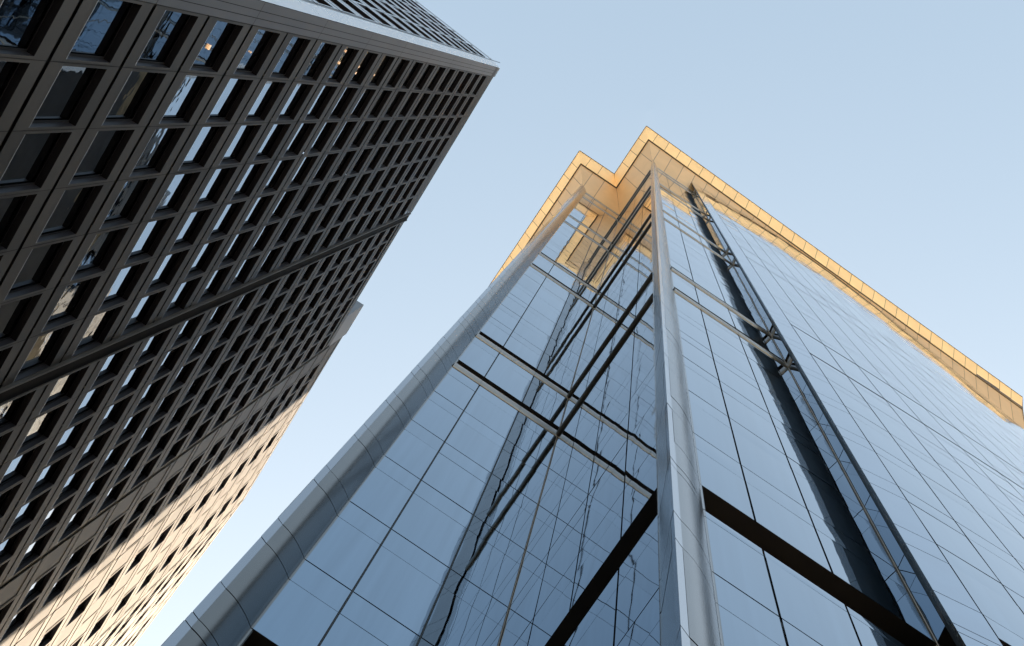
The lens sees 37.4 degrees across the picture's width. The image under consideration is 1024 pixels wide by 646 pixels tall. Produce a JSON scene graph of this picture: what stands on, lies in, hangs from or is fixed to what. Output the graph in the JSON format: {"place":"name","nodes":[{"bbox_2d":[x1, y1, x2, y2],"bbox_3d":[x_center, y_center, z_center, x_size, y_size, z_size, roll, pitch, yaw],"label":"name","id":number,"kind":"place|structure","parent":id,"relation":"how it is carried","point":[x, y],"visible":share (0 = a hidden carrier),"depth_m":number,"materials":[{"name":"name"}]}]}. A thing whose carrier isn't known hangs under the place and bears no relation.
{"place":"outdoors","nodes":[
{"label":"outdoors","id":0,"kind":"place"},
{"bbox_2d":[0,0,499,645],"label":"stone office building","id":1,"kind":"structure","parent":0,"point":[206,206],"depth_m":52.66,"materials":[{"name":"grey stone"}]},
{"bbox_2d":[0,61,20,99],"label":"window","id":2,"kind":"structure","parent":1,"relation":"in","point":[7,68],"depth_m":27.82,"materials":[{"name":"grey glass"}]},
{"bbox_2d":[0,530,21,558],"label":"window","id":3,"kind":"structure","parent":1,"relation":"in","point":[5,546],"depth_m":50.14,"materials":[{"name":"grey glass"}]},
{"bbox_2d":[0,394,26,427],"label":"window","id":4,"kind":"structure","parent":1,"relation":"in","point":[7,411],"depth_m":41.02,"materials":[{"name":"grey glass"}]},
{"bbox_2d":[0,195,27,244],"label":"window","id":5,"kind":"structure","parent":1,"relation":"in","point":[9,207],"depth_m":32.15,"materials":[{"name":"grey glass"}]},
{"bbox_2d":[3,606,28,634],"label":"window","id":6,"kind":"structure","parent":1,"relation":"in","point":[16,618],"depth_m":58.88,"materials":[{"name":"grey glass"}]},
{"bbox_2d":[0,297,32,340],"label":"window","id":7,"kind":"structure","parent":1,"relation":"in","point":[10,313],"depth_m":36.44,"materials":[{"name":"grey glass"}]},
{"bbox_2d":[0,448,35,485],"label":"window","id":8,"kind":"structure","parent":1,"relation":"in","point":[17,464],"depth_m":45.20,"materials":[{"name":"grey glass"}]},
{"bbox_2d":[9,495,41,529],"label":"window","id":9,"kind":"structure","parent":1,"relation":"in","point":[25,511],"depth_m":49.66,"materials":[{"name":"grey glass"}]},
{"bbox_2d":[0,0,53,51],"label":"window","id":10,"kind":"structure","parent":1,"relation":"in","point":[20,20],"depth_m":27.08,"materials":[{"name":"blue glass"}]},
{"bbox_2d":[0,133,61,187],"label":"window","id":11,"kind":"structure","parent":1,"relation":"in","point":[33,151],"depth_m":31.37,"materials":[{"name":"grey glass"}]},
{"bbox_2d":[19,533,47,565],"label":"window","id":12,"kind":"structure","parent":1,"relation":"in","point":[31,551],"depth_m":54.16,"materials":[{"name":"grey glass"}]},
{"bbox_2d":[21,574,46,603],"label":"window","id":13,"kind":"structure","parent":1,"relation":"in","point":[34,587],"depth_m":58.65,"materials":[{"name":"grey glass"}]},
{"bbox_2d":[8,242,63,293],"bbox_3d":[-11.261,-1.365,35.522,0.040,2.450,1.403,32,-80,0],"label":"window","id":14,"kind":"structure","parent":1,"relation":"in","point":[38,261],"depth_m":35.87,"materials":[{"name":"grey glass"}]},
{"bbox_2d":[20,408,58,447],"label":"window","id":15,"kind":"structure","parent":1,"relation":"in","point":[41,423],"depth_m":44.96,"materials":[{"name":"grey glass"}]},
{"bbox_2d":[18,327,64,373],"bbox_3d":[-12.528,0.673,39.980,0.043,2.450,1.403,32,-80,0],"label":"window","id":16,"kind":"structure","parent":1,"relation":"in","point":[44,344],"depth_m":40.38,"materials":[{"name":"grey glass"}]},
{"bbox_2d":[30,459,62,493],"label":"window","id":17,"kind":"structure","parent":1,"relation":"in","point":[47,473],"depth_m":49.43,"materials":[{"name":"grey glass"}]},
{"bbox_2d":[38,500,66,531],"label":"window","id":18,"kind":"structure","parent":1,"relation":"in","point":[53,513],"depth_m":53.88,"materials":[{"name":"grey glass"}]},
{"bbox_2d":[46,573,68,599],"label":"window","id":19,"kind":"structure","parent":1,"relation":"in","point":[56,587],"depth_m":62.89,"materials":[{"name":"grey glass"}]},
{"bbox_2d":[44,370,80,405],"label":"window","id":20,"kind":"structure","parent":1,"relation":"in","point":[63,385],"depth_m":44.69,"materials":[{"name":"grey glass"}]},
{"bbox_2d":[32,66,97,122],"bbox_3d":[-9.183,-4.700,30.808,0.040,2.450,1.403,32,-80,0],"label":"window","id":21,"kind":"structure","parent":1,"relation":"in","point":[71,82],"depth_m":31.10,"materials":[{"name":"grey glass"}]},
{"bbox_2d":[40,186,94,236],"bbox_3d":[-10.450,-2.662,35.266,0.042,2.450,1.403,32,-80,0],"label":"window","id":22,"kind":"structure","parent":1,"relation":"in","point":[71,202],"depth_m":35.60,"materials":[{"name":"grey glass"}]},
{"bbox_2d":[51,421,84,456],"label":"window","id":23,"kind":"structure","parent":1,"relation":"in","point":[67,438],"depth_m":49.18,"materials":[{"name":"grey glass"}]},
{"bbox_2d":[46,278,92,324],"bbox_3d":[-11.714,-0.623,39.723,0.038,2.450,1.403,32,-80,0],"label":"window","id":24,"kind":"structure","parent":1,"relation":"in","point":[73,293],"depth_m":40.11,"materials":[{"name":"grey glass"}]},
{"bbox_2d":[57,466,86,498],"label":"window","id":25,"kind":"structure","parent":1,"relation":"in","point":[72,480],"depth_m":53.64,"materials":[{"name":"grey glass"}]},
{"bbox_2d":[63,544,85,570],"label":"window","id":26,"kind":"structure","parent":1,"relation":"in","point":[75,555],"depth_m":62.61,"materials":[{"name":"grey glass"}]},
{"bbox_2d":[63,505,87,533],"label":"window","id":27,"kind":"structure","parent":1,"relation":"in","point":[75,517],"depth_m":58.12,"materials":[{"name":"grey glass"}]},
{"bbox_2d":[73,383,106,418],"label":"window","id":28,"kind":"structure","parent":1,"relation":"in","point":[91,396],"depth_m":48.93,"materials":[{"name":"grey glass"}]},
{"bbox_2d":[77,433,105,464],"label":"window","id":29,"kind":"structure","parent":1,"relation":"in","point":[91,447],"depth_m":53.40,"materials":[{"name":"grey glass"}]},
{"bbox_2d":[81,475,104,502],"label":"window","id":30,"kind":"structure","parent":1,"relation":"in","point":[94,485],"depth_m":57.90,"materials":[{"name":"grey glass"}]},
{"bbox_2d":[75,308,115,349],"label":"window","id":31,"kind":"structure","parent":1,"relation":"in","point":[96,326],"depth_m":44.36,"materials":[{"name":"grey glass"}]},
{"bbox_2d":[74,229,120,274],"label":"window","id":32,"kind":"structure","parent":1,"relation":"in","point":[102,242],"depth_m":39.87,"materials":[{"name":"grey glass"}]},
{"bbox_2d":[72,130,126,179],"bbox_3d":[-9.637,-3.958,35.010,0.041,2.450,1.403,32,-80,0],"label":"window","id":33,"kind":"structure","parent":1,"relation":"in","point":[102,147],"depth_m":35.36,"materials":[{"name":"grey glass"}]},
{"bbox_2d":[69,0,133,58],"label":"window","id":34,"kind":"structure","parent":1,"relation":"in","point":[107,16],"depth_m":30.85,"materials":[{"name":"blue glass"}]},
{"bbox_2d":[95,350,125,380],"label":"window","id":35,"kind":"structure","parent":1,"relation":"in","point":[108,367],"depth_m":48.70,"materials":[{"name":"grey glass"}]},
{"bbox_2d":[96,399,125,430],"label":"window","id":36,"kind":"structure","parent":1,"relation":"in","point":[110,414],"depth_m":53.15,"materials":[{"name":"grey glass"}]},
{"bbox_2d":[100,481,122,506],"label":"window","id":37,"kind":"structure","parent":1,"relation":"in","point":[112,491],"depth_m":62.11,"materials":[{"name":"grey glass"}]},
{"bbox_2d":[100,442,124,470],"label":"window","id":38,"kind":"structure","parent":1,"relation":"in","point":[112,454],"depth_m":57.64,"materials":[{"name":"grey glass"}]},
{"bbox_2d":[102,263,141,304],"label":"window","id":39,"kind":"structure","parent":1,"relation":"in","point":[123,279],"depth_m":44.10,"materials":[{"name":"blue glass"}]},
{"bbox_2d":[102,179,148,223],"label":"window","id":40,"kind":"structure","parent":1,"relation":"in","point":[131,190],"depth_m":39.59,"materials":[{"name":"grey glass"}]},
{"bbox_2d":[117,452,139,477],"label":"window","id":41,"kind":"structure","parent":1,"relation":"in","point":[129,462],"depth_m":61.87,"materials":[{"name":"grey glass"}]},
{"bbox_2d":[118,411,142,438],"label":"window","id":42,"kind":"structure","parent":1,"relation":"in","point":[132,420],"depth_m":57.38,"materials":[{"name":"grey glass"}]},
{"bbox_2d":[117,364,144,395],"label":"window","id":43,"kind":"structure","parent":1,"relation":"in","point":[133,375],"depth_m":52.90,"materials":[{"name":"grey glass"}]},
{"bbox_2d":[105,71,158,120],"bbox_3d":[-8.825,-5.256,34.753,0.042,2.450,1.403,32,-80,0],"label":"window","id":44,"kind":"structure","parent":1,"relation":"in","point":[137,84],"depth_m":35.10,"materials":[{"name":"grey glass"}]},
{"bbox_2d":[124,293,158,329],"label":"window","id":45,"kind":"structure","parent":1,"relation":"in","point":[145,303],"depth_m":48.35,"materials":[{"name":"grey glass"}]},
{"bbox_2d":[135,423,156,447],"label":"window","id":46,"kind":"structure","parent":1,"relation":"in","point":[146,433],"depth_m":61.62,"materials":[{"name":"grey glass"}]},
{"bbox_2d":[127,218,167,259],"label":"window","id":47,"kind":"structure","parent":1,"relation":"in","point":[151,230],"depth_m":43.84,"materials":[{"name":"blue glass"}]},
{"bbox_2d":[136,380,159,407],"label":"window","id":48,"kind":"structure","parent":1,"relation":"in","point":[151,387],"depth_m":57.13,"materials":[{"name":"grey glass"}]},
{"bbox_2d":[138,332,162,359],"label":"window","id":49,"kind":"structure","parent":1,"relation":"in","point":[149,347],"depth_m":52.70,"materials":[{"name":"grey glass"}]},
{"bbox_2d":[132,128,177,171],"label":"window","id":50,"kind":"structure","parent":1,"relation":"in","point":[157,144],"depth_m":39.34,"materials":[{"name":"grey glass"}]},
{"bbox_2d":[153,392,173,417],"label":"window","id":51,"kind":"structure","parent":1,"relation":"in","point":[163,404],"depth_m":61.38,"materials":[{"name":"grey glass"}]},
{"bbox_2d":[138,10,190,64],"bbox_3d":[-8.014,-6.553,34.497,0.043,2.450,1.403,32,-80,0],"label":"window","id":52,"kind":"structure","parent":1,"relation":"in","point":[171,24],"depth_m":34.84,"materials":[{"name":"blue glass"}]},
{"bbox_2d":[149,251,182,287],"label":"window","id":53,"kind":"structure","parent":1,"relation":"in","point":[169,261],"depth_m":48.08,"materials":[{"name":"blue glass"}]},
{"bbox_2d":[156,346,180,374],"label":"window","id":54,"kind":"structure","parent":1,"relation":"in","point":[170,355],"depth_m":56.91,"materials":[{"name":"grey glass"}]},
{"bbox_2d":[155,173,193,212],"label":"window","id":55,"kind":"structure","parent":1,"relation":"in","point":[178,183],"depth_m":43.59,"materials":[{"name":"blue glass"}]},
{"bbox_2d":[165,279,194,312],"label":"window","id":56,"kind":"structure","parent":1,"relation":"in","point":[183,289],"depth_m":52.36,"materials":[{"name":"blue glass"}]},
{"bbox_2d":[170,362,192,387],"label":"window","id":57,"kind":"structure","parent":1,"relation":"in","point":[181,373],"depth_m":61.11,"materials":[{"name":"grey glass"}]},
{"bbox_2d":[162,75,206,119],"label":"window","id":58,"kind":"structure","parent":1,"relation":"in","point":[187,91],"depth_m":39.08,"materials":[{"name":"blue glass"}]},
{"bbox_2d":[174,317,197,341],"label":"window","id":59,"kind":"structure","parent":1,"relation":"in","point":[188,324],"depth_m":56.67,"materials":[{"name":"grey glass"}]},
{"bbox_2d":[172,210,206,246],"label":"window","id":60,"kind":"structure","parent":1,"relation":"in","point":[183,237],"depth_m":47.83,"materials":[{"name":"blue glass"}]},
{"bbox_2d":[184,376,201,397],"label":"window","id":61,"kind":"structure","parent":1,"relation":"in","point":[194,384],"depth_m":65.36,"materials":[{"name":"grey glass"}]},
{"bbox_2d":[188,331,210,356],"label":"window","id":62,"kind":"structure","parent":1,"relation":"in","point":[195,350],"depth_m":60.92,"materials":[{"name":"grey glass"}]},
{"bbox_2d":[181,126,220,165],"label":"window","id":63,"kind":"structure","parent":1,"relation":"in","point":[206,134],"depth_m":43.32,"materials":[{"name":"blue glass"}]},
{"bbox_2d":[187,241,216,274],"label":"window","id":64,"kind":"structure","parent":1,"relation":"in","point":[207,248],"depth_m":52.08,"materials":[{"name":"blue glass"}]},
{"bbox_2d":[200,347,218,369],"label":"window","id":65,"kind":"structure","parent":1,"relation":"in","point":[212,353],"depth_m":65.11,"materials":[{"name":"grey glass"}]},
{"bbox_2d":[200,267,225,297],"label":"window","id":66,"kind":"structure","parent":1,"relation":"in","point":[209,288],"depth_m":56.32,"materials":[{"name":"grey glass"}]},
{"bbox_2d":[197,168,230,203],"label":"window","id":67,"kind":"structure","parent":1,"relation":"in","point":[211,188],"depth_m":47.57,"materials":[{"name":"blue glass"}]},
{"bbox_2d":[192,21,236,68],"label":"window","id":68,"kind":"structure","parent":1,"relation":"in","point":[221,31],"depth_m":38.84,"materials":[{"name":"blue glass"}]},
{"bbox_2d":[206,304,226,326],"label":"window","id":69,"kind":"structure","parent":1,"relation":"in","point":[216,314],"depth_m":60.64,"materials":[{"name":"grey glass"}]},
{"bbox_2d":[210,202,239,235],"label":"window","id":70,"kind":"structure","parent":1,"relation":"in","point":[227,213],"depth_m":51.83,"materials":[{"name":"blue glass"}]},
{"bbox_2d":[208,78,246,118],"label":"window","id":71,"kind":"structure","parent":1,"relation":"in","point":[231,90],"depth_m":43.06,"materials":[{"name":"blue glass"}]},
{"bbox_2d":[217,317,237,341],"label":"window","id":72,"kind":"structure","parent":1,"relation":"in","point":[228,326],"depth_m":64.88,"materials":[{"name":"grey glass"}]},
{"bbox_2d":[222,232,245,261],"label":"window","id":73,"kind":"structure","parent":1,"relation":"in","point":[239,237],"depth_m":56.08,"materials":[{"name":"grey glass"}]},
{"bbox_2d":[221,125,255,161],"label":"window","id":74,"kind":"structure","parent":1,"relation":"in","point":[241,136],"depth_m":47.31,"materials":[{"name":"blue glass"}]},
{"bbox_2d":[230,257,253,285],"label":"window","id":75,"kind":"structure","parent":1,"relation":"in","point":[246,263],"depth_m":60.30,"materials":[{"name":"grey glass"}]},
{"bbox_2d":[233,292,250,313],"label":"window","id":76,"kind":"structure","parent":1,"relation":"in","point":[246,296],"depth_m":64.60,"materials":[{"name":"grey glass"}]},
{"bbox_2d":[233,163,262,196],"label":"window","id":77,"kind":"structure","parent":1,"relation":"in","point":[251,172],"depth_m":51.57,"materials":[{"name":"grey glass"}]},
{"bbox_2d":[241,196,266,226],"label":"window","id":78,"kind":"structure","parent":1,"relation":"in","point":[258,204],"depth_m":55.80,"materials":[{"name":"grey glass"}]},
{"bbox_2d":[236,29,273,72],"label":"window","id":79,"kind":"structure","parent":1,"relation":"in","point":[258,43],"depth_m":42.81,"materials":[{"name":"blue glass"}]},
{"bbox_2d":[249,224,273,252],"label":"window","id":80,"kind":"structure","parent":1,"relation":"in","point":[263,234],"depth_m":60.05,"materials":[{"name":"grey glass"}]},
{"bbox_2d":[246,81,279,117],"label":"window","id":81,"kind":"structure","parent":1,"relation":"in","point":[268,89],"depth_m":47.05,"materials":[{"name":"blue glass"}]},
{"bbox_2d":[257,248,277,273],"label":"window","id":82,"kind":"structure","parent":1,"relation":"in","point":[270,255],"depth_m":64.30,"materials":[{"name":"grey glass"}]},
{"bbox_2d":[255,124,283,157],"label":"window","id":83,"kind":"structure","parent":1,"relation":"in","point":[276,129],"depth_m":51.30,"materials":[{"name":"blue glass"}]},
{"bbox_2d":[263,160,289,190],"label":"window","id":84,"kind":"structure","parent":1,"relation":"in","point":[281,165],"depth_m":55.54,"materials":[{"name":"grey glass"}]},
{"bbox_2d":[270,190,293,218],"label":"window","id":85,"kind":"structure","parent":1,"relation":"in","point":[283,200],"depth_m":59.79,"materials":[{"name":"grey glass"}]},
{"bbox_2d":[276,217,296,242],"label":"window","id":86,"kind":"structure","parent":1,"relation":"in","point":[289,223],"depth_m":64.05,"materials":[{"name":"grey glass"}]},
{"bbox_2d":[271,36,304,75],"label":"window","id":87,"kind":"structure","parent":1,"relation":"in","point":[294,44],"depth_m":46.80,"materials":[{"name":"blue glass"}]},
{"bbox_2d":[278,84,308,117],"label":"window","id":88,"kind":"structure","parent":1,"relation":"in","point":[297,92],"depth_m":51.05,"materials":[{"name":"blue glass"}]},
{"bbox_2d":[285,123,310,153],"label":"window","id":89,"kind":"structure","parent":1,"relation":"in","point":[304,126],"depth_m":55.29,"materials":[{"name":"grey glass"}]},
{"bbox_2d":[289,156,313,184],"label":"window","id":90,"kind":"structure","parent":1,"relation":"in","point":[304,164],"depth_m":59.51,"materials":[{"name":"grey glass"}]},
{"bbox_2d":[293,186,313,211],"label":"window","id":91,"kind":"structure","parent":1,"relation":"in","point":[308,190],"depth_m":63.77,"materials":[{"name":"grey glass"}]},
{"bbox_2d":[302,42,330,77],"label":"window","id":92,"kind":"structure","parent":1,"relation":"in","point":[321,51],"depth_m":50.78,"materials":[{"name":"grey glass"}]},
{"bbox_2d":[306,86,332,116],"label":"window","id":93,"kind":"structure","parent":1,"relation":"in","point":[324,91],"depth_m":55.04,"materials":[{"name":"grey glass"}]},
{"bbox_2d":[310,122,333,150],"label":"window","id":94,"kind":"structure","parent":1,"relation":"in","point":[327,125],"depth_m":59.26,"materials":[{"name":"grey glass"}]},
{"bbox_2d":[312,154,332,179],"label":"window","id":95,"kind":"structure","parent":1,"relation":"in","point":[328,157],"depth_m":63.51,"materials":[{"name":"grey glass"}]},
{"bbox_2d":[328,47,352,80],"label":"window","id":96,"kind":"structure","parent":1,"relation":"in","point":[345,55],"depth_m":54.78,"materials":[{"name":"grey glass"}]},
{"bbox_2d":[330,87,353,116],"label":"window","id":97,"kind":"structure","parent":1,"relation":"in","point":[344,96],"depth_m":59.02,"materials":[{"name":"grey glass"}]},
{"bbox_2d":[332,121,352,147],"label":"window","id":98,"kind":"structure","parent":1,"relation":"in","point":[344,130],"depth_m":63.26,"materials":[{"name":"grey glass"}]},
{"bbox_2d":[350,89,371,115],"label":"window","id":99,"kind":"structure","parent":1,"relation":"in","point":[354,113],"depth_m":62.99,"materials":[{"name":"grey glass"}]},
{"bbox_2d":[350,52,372,82],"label":"window","id":100,"kind":"structure","parent":1,"relation":"in","point":[368,55],"depth_m":58.77,"materials":[{"name":"grey glass"}]},
{"bbox_2d":[369,55,390,83],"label":"window","id":101,"kind":"structure","parent":1,"relation":"in","point":[386,58],"depth_m":62.73,"materials":[{"name":"grey glass"}]},
{"bbox_2d":[134,0,1023,645],"label":"sky","id":102,"kind":"structure","parent":0,"point":[887,136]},
{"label":"pavement","id":103,"kind":"structure","parent":0,"visible":0},
{"bbox_2d":[161,126,1023,645],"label":"glass tower","id":104,"kind":"structure","parent":103,"relation":"on","point":[655,388],"depth_m":32.28,"materials":[{"name":"blue glass"}]}
]}

